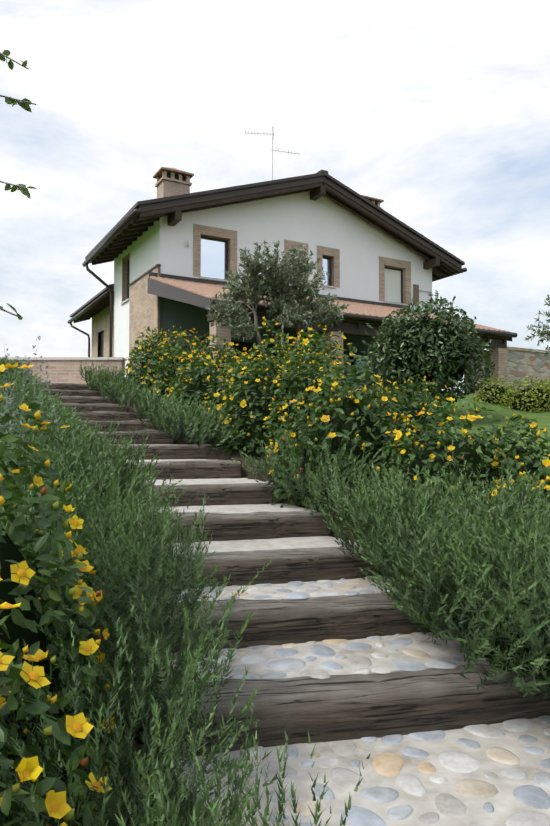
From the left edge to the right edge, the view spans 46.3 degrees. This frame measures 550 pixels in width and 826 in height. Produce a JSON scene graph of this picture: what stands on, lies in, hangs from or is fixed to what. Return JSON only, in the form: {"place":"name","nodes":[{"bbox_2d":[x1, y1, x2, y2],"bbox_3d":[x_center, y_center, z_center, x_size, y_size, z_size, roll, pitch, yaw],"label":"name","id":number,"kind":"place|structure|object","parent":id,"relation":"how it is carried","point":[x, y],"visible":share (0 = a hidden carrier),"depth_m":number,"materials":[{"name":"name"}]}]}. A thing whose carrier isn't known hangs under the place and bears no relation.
{"place":"outdoors","nodes":[
{"label":"outdoors","id":0,"kind":"place"},
{"bbox_2d":[0,50,36,319],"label":"tree","id":1,"kind":"object","parent":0,"point":[26,107],"depth_m":3.04,"materials":[{"name":"green plant"}]},
{"bbox_2d":[113,191,431,377],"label":"house walls","id":2,"kind":"structure","parent":0,"point":[358,242],"depth_m":19.50,"materials":[{"name":"white paint"}]},
{"bbox_2d":[101,173,402,393],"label":"house window frames","id":3,"kind":"structure","parent":2,"relation":"in","point":[226,269],"depth_m":20.02,"materials":[{"name":"brown wood"}]},
{"bbox_2d":[201,238,328,284],"bbox_3d":[-0.025,-4.173,19.518,8.880,1.280,2.647,0,-2,-8],"label":"window glass","id":4,"kind":"object","parent":3,"relation":"in","point":[212,258],"visible":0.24,"depth_m":18.12,"materials":[{"name":"blue glass"}]},
{"bbox_2d":[120,277,406,305],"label":"house sills","id":5,"kind":"structure","parent":2,"relation":"attached to","point":[126,300],"depth_m":19.69,"materials":[{"name":"grey stone"}]},
{"bbox_2d":[70,169,511,340],"bbox_3d":[-0.441,-4.422,22.332,11.330,5.264,14.690,1,-3,-29],"label":"tiled roof","id":6,"kind":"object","parent":2,"relation":"on","point":[160,289],"visible":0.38,"depth_m":17.95,"materials":[{"name":"brown tile"}]},
{"bbox_2d":[245,126,297,179],"bbox_3d":[-0.085,-8.391,21.859,1.902,2.750,0.600,0,-2,1],"label":"tv aerial","id":7,"kind":"object","parent":6,"relation":"on","point":[275,150],"visible":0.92,"depth_m":21.86,"materials":[{"name":"grey metal"}]},
{"bbox_2d":[68,208,517,356],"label":"house gutters","id":8,"kind":"object","parent":6,"relation":"attached to","point":[131,216],"visible":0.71,"depth_m":18.16,"materials":[{"name":"brown metal"}]},
{"bbox_2d":[0,0,549,393],"label":"sky","id":9,"kind":"structure","parent":0,"point":[437,111],"materials":[{"name":"white"}]},
{"bbox_2d":[74,182,510,375],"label":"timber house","id":10,"kind":"structure","parent":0,"point":[142,223],"depth_m":18.34,"materials":[{"name":"brown wood"}]},
{"bbox_2d":[39,389,549,825],"bbox_3d":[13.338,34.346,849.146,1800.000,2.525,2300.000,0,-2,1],"label":"terrain","id":11,"kind":"structure","parent":0,"point":[501,413],"depth_m":8.43,"materials":[{"name":"green plant"}]},
{"bbox_2d":[0,336,59,468],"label":"plant","id":12,"kind":"object","parent":11,"relation":"on","point":[13,404],"depth_m":4.86,"materials":[{"name":"green plant"}]},
{"bbox_2d":[0,360,124,383],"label":"brick wall","id":13,"kind":"structure","parent":11,"relation":"on","point":[62,371],"depth_m":12.81,"materials":[{"name":"brown brick"}]},
{"bbox_2d":[0,357,125,360],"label":"wall coping","id":14,"kind":"object","parent":13,"relation":"on","point":[75,358],"visible":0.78,"depth_m":12.79,"materials":[{"name":"white stone"}]},
{"bbox_2d":[31,382,99,390],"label":"sleeper","id":15,"kind":"object","parent":11,"relation":"on","point":[68,386],"visible":0.33,"depth_m":11.86,"materials":[{"name":"brown wood"}]},
{"bbox_2d":[42,389,107,396],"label":"sleeper","id":16,"kind":"object","parent":11,"relation":"on","point":[86,393],"visible":0.17,"depth_m":11.36,"materials":[{"name":"brown wood"}]},
{"bbox_2d":[48,395,114,403],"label":"sleeper","id":17,"kind":"object","parent":11,"relation":"on","point":[82,399],"visible":0.12,"depth_m":10.85,"materials":[{"name":"brown wood"}]},
{"bbox_2d":[50,403,126,412],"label":"sleeper","id":18,"kind":"object","parent":11,"relation":"on","point":[99,407],"visible":0.17,"depth_m":10.27,"materials":[{"name":"brown wood"}]},
{"bbox_2d":[69,411,143,420],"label":"sleeper","id":19,"kind":"object","parent":11,"relation":"on","point":[104,415],"visible":0.17,"depth_m":9.54,"materials":[{"name":"brown wood"}]},
{"bbox_2d":[75,419,154,431],"bbox_3d":[-2.477,0.198,8.678,1.656,0.244,0.283,1,-2,-21],"label":"sleeper","id":20,"kind":"object","parent":11,"relation":"on","point":[126,426],"visible":0.25,"depth_m":8.73,"materials":[{"name":"brown wood"}]},
{"bbox_2d":[80,429,173,443],"bbox_3d":[-2.086,0.320,7.866,1.662,0.246,0.289,1,-2,-20],"label":"sleeper","id":21,"kind":"object","parent":11,"relation":"on","point":[154,436],"visible":0.23,"depth_m":7.94,"materials":[{"name":"brown wood"}]},
{"bbox_2d":[99,444,212,459],"bbox_3d":[-1.581,0.448,6.973,1.794,0.227,0.275,1,-2,-18],"label":"sleeper","id":22,"kind":"object","parent":11,"relation":"on","point":[189,451],"visible":0.19,"depth_m":7.01,"materials":[{"name":"brown wood"}]},
{"bbox_2d":[105,460,240,479],"bbox_3d":[-1.130,0.566,6.071,1.612,0.230,0.288,1,-2,-17],"label":"sleeper","id":23,"kind":"object","parent":11,"relation":"on","point":[213,469],"visible":0.25,"depth_m":6.09,"materials":[{"name":"brown wood"}]},
{"bbox_2d":[103,484,282,506],"bbox_3d":[-0.791,0.681,5.195,1.722,0.239,0.279,1,-2,-16],"label":"sleeper","id":24,"kind":"object","parent":11,"relation":"on","point":[235,494],"visible":0.27,"depth_m":5.18,"materials":[{"name":"brown wood"}]},
{"bbox_2d":[143,512,330,544],"bbox_3d":[-0.474,0.808,4.417,1.758,0.233,0.295,1,-2,-16],"label":"sleeper","id":25,"kind":"object","parent":11,"relation":"on","point":[251,526],"visible":0.35,"depth_m":4.41,"materials":[{"name":"brown wood"}]},
{"bbox_2d":[113,547,379,591],"bbox_3d":[-0.150,0.943,3.830,1.601,0.226,0.274,1,-2,-15],"label":"sleeper","id":26,"kind":"object","parent":11,"relation":"on","point":[283,567],"visible":0.33,"depth_m":3.77,"materials":[{"name":"brown wood"}]},
{"bbox_2d":[160,297,388,364],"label":"porch walls","id":27,"kind":"structure","parent":11,"relation":"on","point":[187,317],"depth_m":17.59,"materials":[{"name":"green paint"}]},
{"bbox_2d":[0,317,549,825],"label":"hypericum shrub","id":28,"kind":"object","parent":11,"relation":"on","point":[14,680],"depth_m":4.60,"materials":[{"name":"green plant"}]},
{"bbox_2d":[0,353,549,825],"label":"rosemary shrub needles","id":29,"kind":"object","parent":11,"relation":"on","point":[484,553],"visible":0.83,"depth_m":2.58,"materials":[{"name":"green plant"}]},
{"bbox_2d":[205,239,350,356],"bbox_3d":[0.057,-1.624,12.464,2.770,3.450,1.703,0,-2,1],"label":"olive tree","id":30,"kind":"object","parent":11,"relation":"on","point":[284,310],"depth_m":12.24,"materials":[{"name":"green plant"}]},
{"bbox_2d":[122,593,457,667],"bbox_3d":[0.136,1.071,3.279,1.775,0.237,0.283,1,-2,-14],"label":"sleeper","id":31,"kind":"object","parent":11,"relation":"on","point":[271,622],"visible":0.4,"depth_m":3.17,"materials":[{"name":"brown wood"}]},
{"bbox_2d":[37,586,549,689],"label":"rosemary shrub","id":32,"kind":"object","parent":11,"relation":"on","point":[488,656],"depth_m":2.81,"materials":[{"name":"green plant"}]},
{"bbox_2d":[91,170,507,393],"bbox_3d":[-0.548,-3.545,21.938,9.470,8.540,14.070,1,-3,-29],"label":"house brickwork","id":33,"kind":"object","parent":11,"relation":"on","point":[144,308],"visible":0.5,"depth_m":18.78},
{"bbox_2d":[99,444,549,825],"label":"stair treads mortar","id":34,"kind":"object","parent":11,"relation":"on","point":[505,802],"visible":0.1,"depth_m":2.39,"materials":[{"name":"grey concrete"}]},
{"bbox_2d":[107,575,549,825],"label":"stair pebbles","id":35,"kind":"object","parent":34,"relation":"on","point":[392,764],"visible":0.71,"depth_m":2.30,"materials":[{"name":"beige stone"}]},
{"bbox_2d":[153,664,549,760],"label":"sleeper","id":36,"kind":"object","parent":11,"relation":"on","point":[342,707],"visible":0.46,"depth_m":2.52,"materials":[{"name":"brown wood"}]},
{"bbox_2d":[361,290,495,416],"bbox_3d":[2.743,-0.782,11.539,2.294,2.785,2.414,0,-2,1],"label":"bush","id":37,"kind":"object","parent":11,"relation":"on","point":[442,316],"depth_m":11.07,"materials":[{"name":"green plant"}]},
{"bbox_2d":[413,284,488,385],"bbox_3d":[5.274,-2.014,19.691,0.831,4.700,3.604,1,-3,-28],"label":"downspout","id":38,"kind":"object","parent":11,"relation":"on","point":[415,293],"depth_m":21.45,"materials":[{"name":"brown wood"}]},
{"bbox_2d":[473,375,549,412],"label":"euonymus shrub","id":39,"kind":"object","parent":11,"relation":"on","point":[512,390],"depth_m":12.98,"materials":[{"name":"green plant"}]},
{"bbox_2d":[507,346,549,392],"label":"garden stone wall","id":40,"kind":"structure","parent":11,"relation":"on","point":[522,363],"depth_m":18.61,"materials":[{"name":"beige stone"}]},
{"bbox_2d":[201,343,392,393],"bbox_3d":[0.968,-0.670,19.501,7.100,2.600,0.001,1,-3,-29],"label":"house door glass","id":41,"kind":"object","parent":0,"point":[239,348],"depth_m":20.29,"materials":[{"name":"glass"}]},
{"bbox_2d":[90,180,510,338],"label":"house soffit","id":42,"kind":"structure","parent":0,"point":[437,274],"depth_m":19.02,"materials":[{"name":"brown wood"}]},
{"bbox_2d":[149,167,509,331],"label":"roof tiles","id":43,"kind":"object","parent":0,"point":[208,290],"visible":0.27,"depth_m":16.96,"materials":[{"name":"orange tile"}]},
{"bbox_2d":[281,290,432,357],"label":"house metal fittings","id":44,"kind":"object","parent":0,"point":[306,323],"visible":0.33,"depth_m":13.87,"materials":[{"name":"grey metal"}]},
{"bbox_2d":[384,268,400,302],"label":"house curtains","id":45,"kind":"object","parent":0,"point":[392,285],"visible":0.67,"depth_m":21.25,"materials":[{"name":"white fabric"}]},
{"bbox_2d":[525,295,549,356],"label":"young olive tree","id":46,"kind":"object","parent":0,"point":[543,331],"depth_m":12.95,"materials":[{"name":"green plant"}]}
]}

